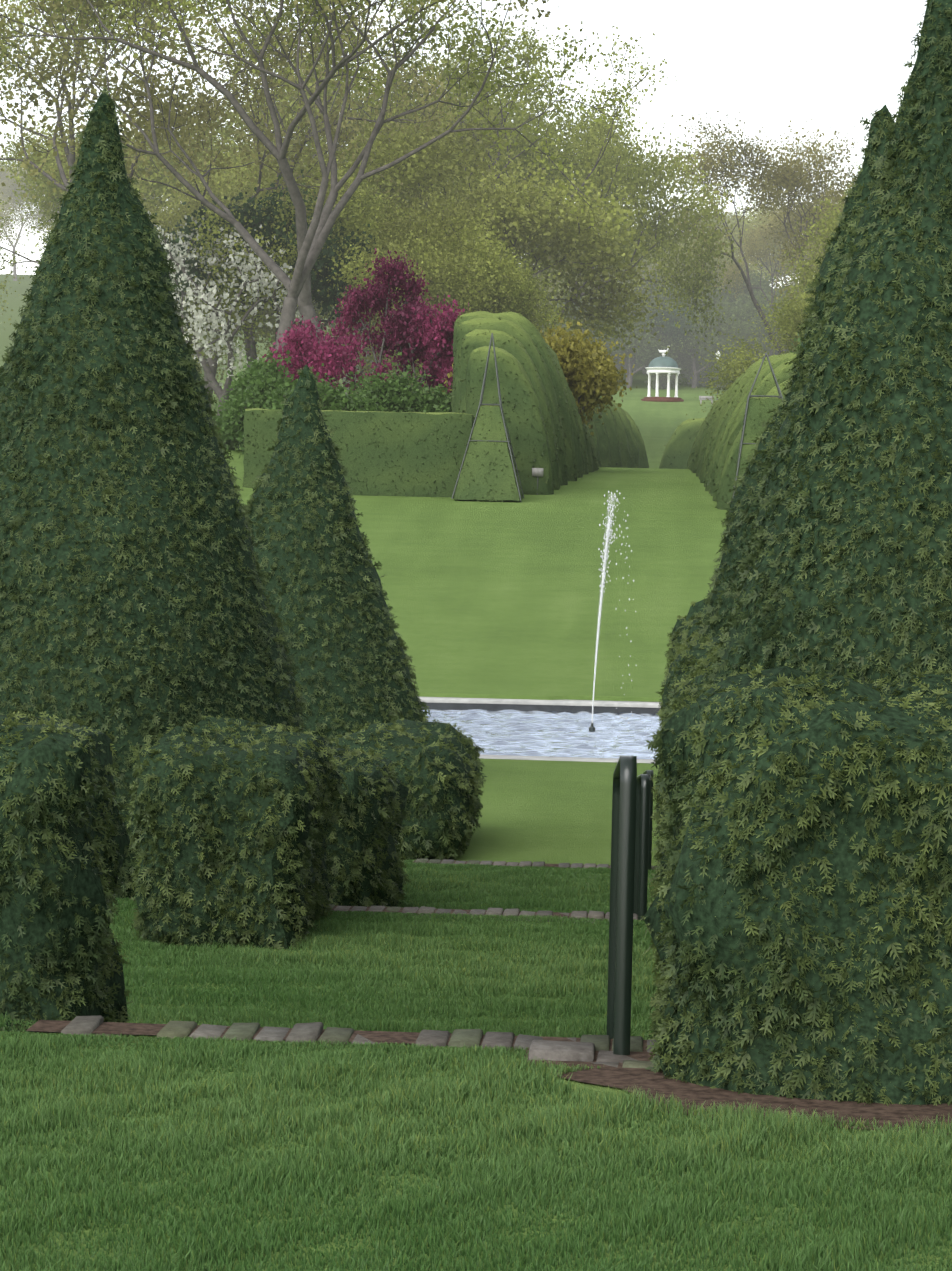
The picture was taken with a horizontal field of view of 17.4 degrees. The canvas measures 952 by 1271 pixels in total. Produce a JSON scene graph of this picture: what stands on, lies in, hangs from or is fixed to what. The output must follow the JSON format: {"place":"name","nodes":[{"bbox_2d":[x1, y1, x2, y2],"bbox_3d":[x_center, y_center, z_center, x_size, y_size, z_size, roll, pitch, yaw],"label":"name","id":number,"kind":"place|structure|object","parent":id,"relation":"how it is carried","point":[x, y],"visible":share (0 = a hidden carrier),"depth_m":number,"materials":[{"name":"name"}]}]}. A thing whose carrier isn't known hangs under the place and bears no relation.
{"place":"outdoors","nodes":[
{"label":"outdoors","id":0,"kind":"place"},
{"bbox_2d":[0,0,926,287],"label":"sky","id":1,"kind":"structure","parent":0,"point":[833,64],"materials":[{"name":"white"}]},
{"bbox_2d":[0,274,951,1270],"bbox_3d":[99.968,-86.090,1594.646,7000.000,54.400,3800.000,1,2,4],"label":"ground","id":2,"kind":"structure","parent":0,"point":[496,600],"depth_m":62.37,"materials":[{"name":"green plant"}]},
{"bbox_2d":[0,161,53,280],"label":"sparse tree","id":3,"kind":"object","parent":2,"relation":"on","point":[14,247],"visible":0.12,"depth_m":488.36,"materials":[{"name":"green plant"}]},
{"bbox_2d":[0,153,53,249],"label":"leafy tree","id":4,"kind":"object","parent":2,"relation":"on","point":[21,201],"visible":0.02,"depth_m":516.44,"materials":[{"name":"green plant"}]},
{"bbox_2d":[0,168,164,248],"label":"leafy tree","id":5,"kind":"object","parent":2,"relation":"on","point":[7,193],"visible":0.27,"depth_m":460.35,"materials":[{"name":"green plant"}]},
{"bbox_2d":[0,87,309,908],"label":"cone","id":6,"kind":"object","parent":2,"relation":"on","point":[136,607],"visible":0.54,"depth_m":19.36,"materials":[{"name":"plant"}]},
{"bbox_2d":[0,0,316,191],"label":"bare tree","id":7,"kind":"object","parent":2,"relation":"on","point":[70,157],"visible":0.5,"depth_m":172.29,"materials":[{"name":"green plant"}]},
{"bbox_2d":[0,112,321,329],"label":"leafy tree","id":8,"kind":"object","parent":2,"relation":"on","point":[47,189],"visible":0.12,"depth_m":228.63,"materials":[{"name":"green plant"}]},
{"bbox_2d":[24,191,323,377],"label":"leafy tree","id":9,"kind":"object","parent":2,"relation":"on","point":[165,223],"visible":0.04,"depth_m":202.36,"materials":[{"name":"green plant"}]},
{"bbox_2d":[153,213,272,355],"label":"dark tree","id":10,"kind":"object","parent":2,"relation":"on","point":[176,300],"visible":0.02,"depth_m":190.56,"materials":[{"name":"green plant"}]},
{"bbox_2d":[148,133,339,398],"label":"leafy tree","id":11,"kind":"object","parent":2,"relation":"on","point":[219,193],"visible":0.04,"depth_m":206.34,"materials":[{"name":"green plant"}]},
{"bbox_2d":[40,0,469,408],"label":"bare tree","id":12,"kind":"object","parent":2,"relation":"on","point":[252,113],"visible":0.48,"depth_m":176.99,"materials":[{"name":"green plant"}]},
{"bbox_2d":[148,211,388,415],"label":"dogwood tree","id":13,"kind":"object","parent":2,"relation":"on","point":[215,317],"visible":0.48,"depth_m":161.67,"materials":[{"name":"white plant"}]},
{"bbox_2d":[164,169,382,367],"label":"dark tree","id":14,"kind":"object","parent":2,"relation":"on","point":[316,283],"visible":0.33,"depth_m":167.49,"materials":[{"name":"green plant"}]},
{"bbox_2d":[0,0,558,385],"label":"bare tree","id":15,"kind":"object","parent":2,"relation":"on","point":[278,151],"visible":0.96,"depth_m":154.35,"materials":[{"name":"brown plant"}]},
{"bbox_2d":[212,338,350,450],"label":"shrub","id":16,"kind":"object","parent":2,"relation":"on","point":[260,377],"visible":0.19,"depth_m":111.52,"materials":[{"name":"green plant"}]},
{"bbox_2d":[229,363,384,457],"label":"shrub","id":17,"kind":"object","parent":2,"relation":"on","point":[346,403],"visible":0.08,"depth_m":104.31,"materials":[{"name":"green plant"}]},
{"bbox_2d":[174,150,460,392],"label":"leafy tree","id":18,"kind":"object","parent":2,"relation":"on","point":[345,217],"visible":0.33,"depth_m":167.10,"materials":[{"name":"green plant"}]},
{"bbox_2d":[245,361,430,743],"bbox_3d":[-1.973,-0.651,34.859,3.331,4.828,3.257,1,2,4],"label":"cone","id":19,"kind":"object","parent":2,"relation":"on","point":[325,593],"visible":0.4,"depth_m":34.24,"materials":[{"name":"plant"}]},
{"bbox_2d":[26,859,660,1067],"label":"brick step edges","id":20,"kind":"object","parent":2,"relation":"on","point":[586,1050],"visible":0.42,"depth_m":9.60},
{"bbox_2d":[607,756,636,1054],"bbox_3d":[0.451,1.247,9.860,0.050,1.797,0.947,1,2,1],"label":"post","id":21,"kind":"object","parent":20,"relation":"on","point":[621,900],"visible":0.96,"depth_m":9.38,"materials":[{"name":"metal"}]},
{"bbox_2d":[241,407,474,497],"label":"box hedge","id":22,"kind":"object","parent":2,"relation":"on","point":[411,454],"visible":0.65,"depth_m":90.74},
{"bbox_2d":[324,311,401,398],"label":"leafy tree","id":23,"kind":"object","parent":2,"relation":"on","point":[364,349],"depth_m":199.22,"materials":[{"name":"green plant"}]},
{"bbox_2d":[262,248,468,393],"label":"redbud tree","id":24,"kind":"object","parent":2,"relation":"on","point":[414,327],"visible":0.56,"depth_m":116.32,"materials":[{"name":"purple plant"}]},
{"bbox_2d":[325,742,413,906],"bbox_3d":[-1.120,1.358,20.368,1.312,1.287,2.180,1,2,4],"label":"hedge","id":25,"kind":"object","parent":2,"relation":"on","point":[363,856],"visible":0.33,"depth_m":19.56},
{"bbox_2d":[62,24,678,374],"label":"leafy tree","id":26,"kind":"object","parent":2,"relation":"on","point":[153,176],"visible":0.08,"depth_m":221.89,"materials":[{"name":"green plant"}]},
{"bbox_2d":[109,0,653,351],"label":"bare tree","id":27,"kind":"object","parent":2,"relation":"on","point":[321,225],"visible":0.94,"depth_m":145.53,"materials":[{"name":"brown plant"}]},
{"bbox_2d":[109,897,659,1039],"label":"terrace grass","id":28,"kind":"structure","parent":2,"relation":"on","point":[522,974],"depth_m":15.62,"materials":[{"name":"plant"}]},
{"bbox_2d":[0,711,136,1031],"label":"hedge","id":29,"kind":"object","parent":28,"relation":"on","point":[64,842],"visible":0.52,"depth_m":10.13,"materials":[{"name":"plant"}]},
{"bbox_2d":[123,715,348,950],"bbox_3d":[-1.362,1.112,17.499,1.169,1.262,1.986,1,2,4],"label":"hedge","id":30,"kind":"object","parent":28,"relation":"on","point":[229,818],"visible":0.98,"depth_m":16.63,"materials":[{"name":"plant"}]},
{"bbox_2d":[339,352,451,412],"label":"shrub","id":31,"kind":"object","parent":2,"relation":"on","point":[399,394],"visible":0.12,"depth_m":109.51,"materials":[{"name":"green plant"}]},
{"bbox_2d":[328,715,486,859],"bbox_3d":[-0.697,1.406,28.477,1.612,1.296,2.945,1,2,4],"label":"hedge","id":32,"kind":"object","parent":2,"relation":"on","point":[438,770],"visible":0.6,"depth_m":27.28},
{"bbox_2d":[206,90,689,396],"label":"leafy tree","id":33,"kind":"object","parent":2,"relation":"on","point":[531,220],"visible":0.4,"depth_m":185.26,"materials":[{"name":"green plant"}]},
{"bbox_2d":[315,174,584,383],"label":"leafy tree","id":34,"kind":"object","parent":2,"relation":"on","point":[451,274],"visible":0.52,"depth_m":165.70,"materials":[{"name":"green plant"}]},
{"bbox_2d":[342,215,576,384],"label":"leafy tree","id":35,"kind":"object","parent":2,"relation":"on","point":[522,285],"visible":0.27,"depth_m":167.53,"materials":[{"name":"green plant"}]},
{"bbox_2d":[0,1011,951,1270],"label":"terrace grass","id":36,"kind":"structure","parent":2,"relation":"on","point":[912,1150],"depth_m":7.70,"materials":[{"name":"plant"}]},
{"bbox_2d":[451,333,523,500],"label":"obelisk","id":37,"kind":"object","parent":2,"relation":"on","point":[499,393],"visible":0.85,"depth_m":89.60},
{"bbox_2d":[453,405,522,501],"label":"pyramid","id":38,"kind":"object","parent":2,"relation":"on","point":[487,474],"visible":0.9,"depth_m":89.24,"materials":[{"name":"green plant"}]},
{"bbox_2d":[316,112,671,334],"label":"leafy tree","id":39,"kind":"object","parent":2,"relation":"on","point":[538,275],"depth_m":237.91,"materials":[{"name":"green plant"}]},
{"bbox_2d":[319,0,676,291],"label":"bare tree","id":40,"kind":"object","parent":2,"relation":"on","point":[527,61],"visible":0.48,"depth_m":199.73,"materials":[{"name":"green plant"}]},
{"bbox_2d":[463,346,554,494],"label":"hedge","id":41,"kind":"object","parent":2,"relation":"on","point":[526,425],"visible":0.52,"depth_m":92.88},
{"bbox_2d":[458,329,559,489],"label":"hedge","id":42,"kind":"object","parent":2,"relation":"on","point":[478,338],"visible":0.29,"depth_m":96.33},
{"bbox_2d":[452,317,568,485],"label":"hedge","id":43,"kind":"object","parent":2,"relation":"on","point":[519,333],"visible":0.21,"depth_m":99.73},
{"bbox_2d":[450,311,576,480],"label":"hedge","id":44,"kind":"object","parent":2,"relation":"on","point":[527,325],"visible":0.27,"depth_m":103.08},
{"bbox_2d":[393,859,656,923],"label":"terrace grass","id":45,"kind":"structure","parent":2,"relation":"on","point":[436,885],"depth_m":22.21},
{"bbox_2d":[532,468,542,494],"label":"sign","id":46,"kind":"object","parent":2,"relation":"on","point":[537,472],"visible":0.94,"depth_m":92.81,"materials":[{"name":"grey metal"}]},
{"bbox_2d":[443,310,636,434],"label":"shrub","id":47,"kind":"object","parent":2,"relation":"on","point":[590,371],"visible":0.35,"depth_m":111.71,"materials":[{"name":"yellow plant"}]},
{"bbox_2d":[512,246,568,310],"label":"leafy tree","id":48,"kind":"object","parent":2,"relation":"on","point":[550,290],"depth_m":297.56,"materials":[{"name":"green plant"}]},
{"bbox_2d":[420,697,660,762],"bbox_3d":[1.825,1.788,44.605,23.000,0.962,12.400,1,2,4],"label":"pool rim","id":49,"kind":"object","parent":2,"relation":"on","point":[490,704],"visible":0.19,"depth_m":50.29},
{"bbox_2d":[422,709,661,758],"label":"pool water","id":50,"kind":"structure","parent":49,"relation":"in","point":[533,733],"depth_m":45.58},
{"bbox_2d":[589,490,642,730],"bbox_3d":[2.131,-0.212,45.950,0.807,3.882,0.420,0,2,-20],"label":"fountain jet","id":51,"kind":"object","parent":50,"relation":"in","point":[602,586],"visible":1,"depth_m":45.90,"materials":[{"name":"white"}]},
{"bbox_2d":[332,83,749,355],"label":"leafy tree","id":52,"kind":"object","parent":2,"relation":"on","point":[660,228],"visible":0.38,"depth_m":212.21,"materials":[{"name":"green plant"}]},
{"bbox_2d":[547,344,582,477],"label":"hedge","id":53,"kind":"object","parent":2,"relation":"on","point":[578,450],"visible":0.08,"depth_m":106.51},
{"bbox_2d":[537,288,596,331],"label":"tree","id":54,"kind":"object","parent":2,"relation":"on","point":[561,306],"visible":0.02,"depth_m":337.49,"materials":[{"name":"green plant"}]},
{"bbox_2d":[565,378,588,474],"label":"hedge","id":55,"kind":"object","parent":2,"relation":"on","point":[583,448],"visible":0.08,"depth_m":109.92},
{"bbox_2d":[568,383,600,466],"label":"hedge","id":56,"kind":"object","parent":2,"relation":"on","point":[595,438],"visible":0.1,"depth_m":123.87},
{"bbox_2d":[578,410,593,471],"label":"hedge","id":57,"kind":"object","parent":2,"relation":"on","point":[590,458],"visible":0.02,"depth_m":113.40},
{"bbox_2d":[542,296,639,367],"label":"tree","id":58,"kind":"object","parent":2,"relation":"on","point":[564,325],"visible":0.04,"depth_m":331.59,"materials":[{"name":"green plant"}]},
{"bbox_2d":[586,425,598,470],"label":"hedge","id":59,"kind":"object","parent":2,"relation":"on","point":[595,459],"visible":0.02,"depth_m":116.75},
{"bbox_2d":[591,398,610,466],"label":"hedge","id":60,"kind":"object","parent":2,"relation":"on","point":[604,446],"visible":0.08,"depth_m":126.70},
{"bbox_2d":[552,242,658,367],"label":"leafy tree","id":61,"kind":"object","parent":2,"relation":"on","point":[617,282],"visible":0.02,"depth_m":341.31,"materials":[{"name":"green plant"}]},
{"bbox_2d":[599,396,621,467],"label":"hedge","id":62,"kind":"object","parent":2,"relation":"on","point":[614,444],"visible":0.19,"depth_m":129.66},
{"bbox_2d":[609,401,631,467],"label":"hedge","id":63,"kind":"object","parent":2,"relation":"on","point":[626,458],"visible":0.15,"depth_m":132.66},
{"bbox_2d":[612,401,639,467],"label":"hedge","id":64,"kind":"object","parent":2,"relation":"on","point":[634,452],"visible":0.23,"depth_m":135.63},
{"bbox_2d":[592,270,669,373],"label":"tree","id":65,"kind":"object","parent":2,"relation":"on","point":[651,297],"visible":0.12,"depth_m":344.81,"materials":[{"name":"green plant"}]},
{"bbox_2d":[623,409,648,467],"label":"hedge","id":66,"kind":"object","parent":2,"relation":"on","point":[643,457],"visible":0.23,"depth_m":138.60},
{"bbox_2d":[590,310,686,388],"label":"tree","id":67,"kind":"object","parent":2,"relation":"on","point":[646,352],"visible":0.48,"depth_m":328.71,"materials":[{"name":"green plant"}]},
{"bbox_2d":[633,774,649,924],"bbox_3d":[0.986,1.474,18.574,0.050,1.357,0.917,1,2,1],"label":"handrail","id":68,"kind":"object","parent":2,"relation":"on","point":[641,842],"visible":0.83,"depth_m":18.12,"materials":[{"name":"metal"}]},
{"bbox_2d":[643,770,653,870],"bbox_3d":[1.328,1.653,24.175,0.050,1.277,0.917,1,2,1],"label":"handrail","id":69,"kind":"object","parent":2,"relation":"on","point":[651,772],"visible":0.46,"depth_m":23.71,"materials":[{"name":"metal"}]},
{"bbox_2d":[641,346,683,401],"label":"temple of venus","id":70,"kind":"structure","parent":2,"relation":"on","point":[665,365],"depth_m":297.40,"materials":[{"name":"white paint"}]},
{"bbox_2d":[642,302,702,355],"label":"dark tree","id":71,"kind":"object","parent":2,"relation":"on","point":[670,323],"visible":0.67,"depth_m":330.64,"materials":[{"name":"green plant"}]},
{"bbox_2d":[659,418,704,468],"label":"hedge","id":72,"kind":"object","parent":2,"relation":"on","point":[677,451],"visible":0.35,"depth_m":141.41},
{"bbox_2d":[631,277,733,379],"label":"tree","id":73,"kind":"object","parent":2,"relation":"on","point":[666,298],"visible":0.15,"depth_m":341.73,"materials":[{"name":"green plant"}]},
{"bbox_2d":[689,421,704,469],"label":"hedge","id":74,"kind":"object","parent":2,"relation":"on","point":[696,441],"visible":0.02,"depth_m":121.81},
{"bbox_2d":[689,413,708,468],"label":"hedge","id":75,"kind":"object","parent":2,"relation":"on","point":[694,445],"visible":0.02,"depth_m":124.87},
{"bbox_2d":[691,408,711,471],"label":"hedge","id":76,"kind":"object","parent":2,"relation":"on","point":[694,453],"visible":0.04,"depth_m":118.75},
{"bbox_2d":[655,306,751,389],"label":"tree","id":77,"kind":"object","parent":2,"relation":"on","point":[691,344],"visible":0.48,"depth_m":329.93,"materials":[{"name":"green plant"}]},
{"bbox_2d":[696,416,712,476],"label":"hedge","id":78,"kind":"object","parent":2,"relation":"on","point":[700,454],"visible":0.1,"depth_m":110.22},
{"bbox_2d":[699,396,712,403],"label":"garden bench","id":79,"kind":"object","parent":2,"relation":"on","point":[701,398],"visible":0.88,"depth_m":294.63,"materials":[{"name":"stone"}]},
{"bbox_2d":[639,224,778,292],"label":"leafy tree","id":80,"kind":"object","parent":2,"relation":"on","point":[726,258],"visible":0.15,"depth_m":348.45,"materials":[{"name":"green plant"}]},
{"bbox_2d":[692,392,725,472],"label":"hedge","id":81,"kind":"object","parent":2,"relation":"on","point":[714,407],"visible":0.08,"depth_m":115.64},
{"bbox_2d":[668,203,754,254],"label":"leafy tree","id":82,"kind":"object","parent":2,"relation":"on","point":[731,212],"depth_m":470.58,"materials":[{"name":"green plant"}]},
{"bbox_2d":[676,296,784,386],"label":"tree","id":83,"kind":"object","parent":2,"relation":"on","point":[743,325],"visible":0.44,"depth_m":332.74,"materials":[{"name":"green plant"}]},
{"bbox_2d":[698,355,775,479],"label":"hedge","id":84,"kind":"object","parent":2,"relation":"on","point":[726,394],"visible":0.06,"depth_m":106.86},
{"bbox_2d":[700,355,777,482],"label":"hedge","id":85,"kind":"object","parent":2,"relation":"on","point":[710,435],"visible":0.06,"depth_m":103.72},
{"bbox_2d":[679,265,803,374],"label":"tree","id":86,"kind":"object","parent":2,"relation":"on","point":[765,286],"visible":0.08,"depth_m":347.18,"materials":[{"name":"green plant"}]},
{"bbox_2d":[704,354,783,486],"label":"hedge","id":87,"kind":"object","parent":2,"relation":"on","point":[722,416],"visible":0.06,"depth_m":100.47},
{"bbox_2d":[680,197,815,297],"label":"leafy tree","id":88,"kind":"object","parent":2,"relation":"on","point":[750,217],"visible":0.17,"depth_m":361.00,"materials":[{"name":"green plant"}]},
{"bbox_2d":[705,353,791,491],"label":"hedge","id":89,"kind":"object","parent":2,"relation":"on","point":[723,428],"visible":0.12,"depth_m":97.29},
{"bbox_2d":[686,282,815,414],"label":"shrub","id":90,"kind":"object","parent":2,"relation":"on","point":[793,315],"visible":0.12,"depth_m":172.24,"materials":[{"name":"green plant"}]},
{"bbox_2d":[711,360,793,501],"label":"hedge","id":91,"kind":"object","parent":2,"relation":"on","point":[765,385],"visible":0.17,"depth_m":90.74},
{"bbox_2d":[715,378,789,509],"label":"topiary","id":92,"kind":"object","parent":2,"relation":"on","point":[725,482],"visible":0.1,"depth_m":87.63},
{"bbox_2d":[709,353,796,495],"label":"hedge","id":93,"kind":"object","parent":2,"relation":"on","point":[765,370],"visible":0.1,"depth_m":93.92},
{"bbox_2d":[707,284,798,384],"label":"tree","id":94,"kind":"object","parent":2,"relation":"on","point":[751,306],"visible":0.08,"depth_m":334.02,"materials":[{"name":"green plant"}]},
{"bbox_2d":[643,111,864,354],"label":"sparse tree","id":95,"kind":"object","parent":2,"relation":"on","point":[788,176],"visible":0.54,"depth_m":232.45,"materials":[{"name":"green plant"}]},
{"bbox_2d":[556,1063,951,1135],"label":"mulch bed","id":96,"kind":"object","parent":2,"relation":"on","point":[619,1076],"visible":0.23,"depth_m":8.68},
{"bbox_2d":[635,598,951,1105],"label":"hedge","id":97,"kind":"object","parent":96,"relation":"on","point":[797,917],"visible":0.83,"depth_m":8.76,"materials":[{"name":"plant"}]},
{"bbox_2d":[731,353,782,499],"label":"topiary frame","id":98,"kind":"object","parent":2,"relation":"on","point":[780,396],"visible":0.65,"depth_m":84.00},
{"bbox_2d":[732,397,781,497],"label":"hedge","id":99,"kind":"object","parent":2,"relation":"on","point":[759,408],"visible":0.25,"depth_m":83.92,"materials":[{"name":"green plant"}]},
{"bbox_2d":[712,201,817,350],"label":"sparse tree","id":100,"kind":"object","parent":2,"relation":"on","point":[754,245],"visible":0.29,"depth_m":300.50,"materials":[{"name":"green plant"}]},
{"bbox_2d":[657,104,895,845],"bbox_3d":[1.762,-0.485,13.793,1.829,3.749,1.778,1,2,4],"label":"cone","id":101,"kind":"object","parent":2,"relation":"on","point":[739,520],"visible":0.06,"depth_m":13.68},
{"bbox_2d":[789,332,801,352],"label":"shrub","id":102,"kind":"object","parent":2,"relation":"on","point":[795,339],"depth_m":121.15,"materials":[{"name":"green plant"}]},
{"bbox_2d":[762,181,844,271],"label":"sparse tree","id":103,"kind":"object","parent":2,"relation":"on","point":[787,221],"visible":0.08,"depth_m":284.07,"materials":[{"name":"green plant"}]},
{"bbox_2d":[661,0,951,994],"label":"cone","id":104,"kind":"object","parent":2,"relation":"on","point":[847,564],"visible":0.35,"depth_m":9.93,"materials":[{"name":"plant"}]},
{"bbox_2d":[755,165,859,303],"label":"leafy tree","id":105,"kind":"object","parent":2,"relation":"on","point":[810,276],"visible":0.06,"depth_m":188.71,"materials":[{"name":"green plant"}]},
{"bbox_2d":[767,162,858,340],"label":"sparse tree","id":106,"kind":"object","parent":2,"relation":"on","point":[786,257],"visible":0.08,"depth_m":207.71,"materials":[{"name":"green plant"}]},
{"bbox_2d":[640,230,677,270],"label":"leafy tree","id":107,"kind":"object","parent":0,"point":[654,250],"depth_m":402.94,"materials":[{"name":"green plant"}]}
]}

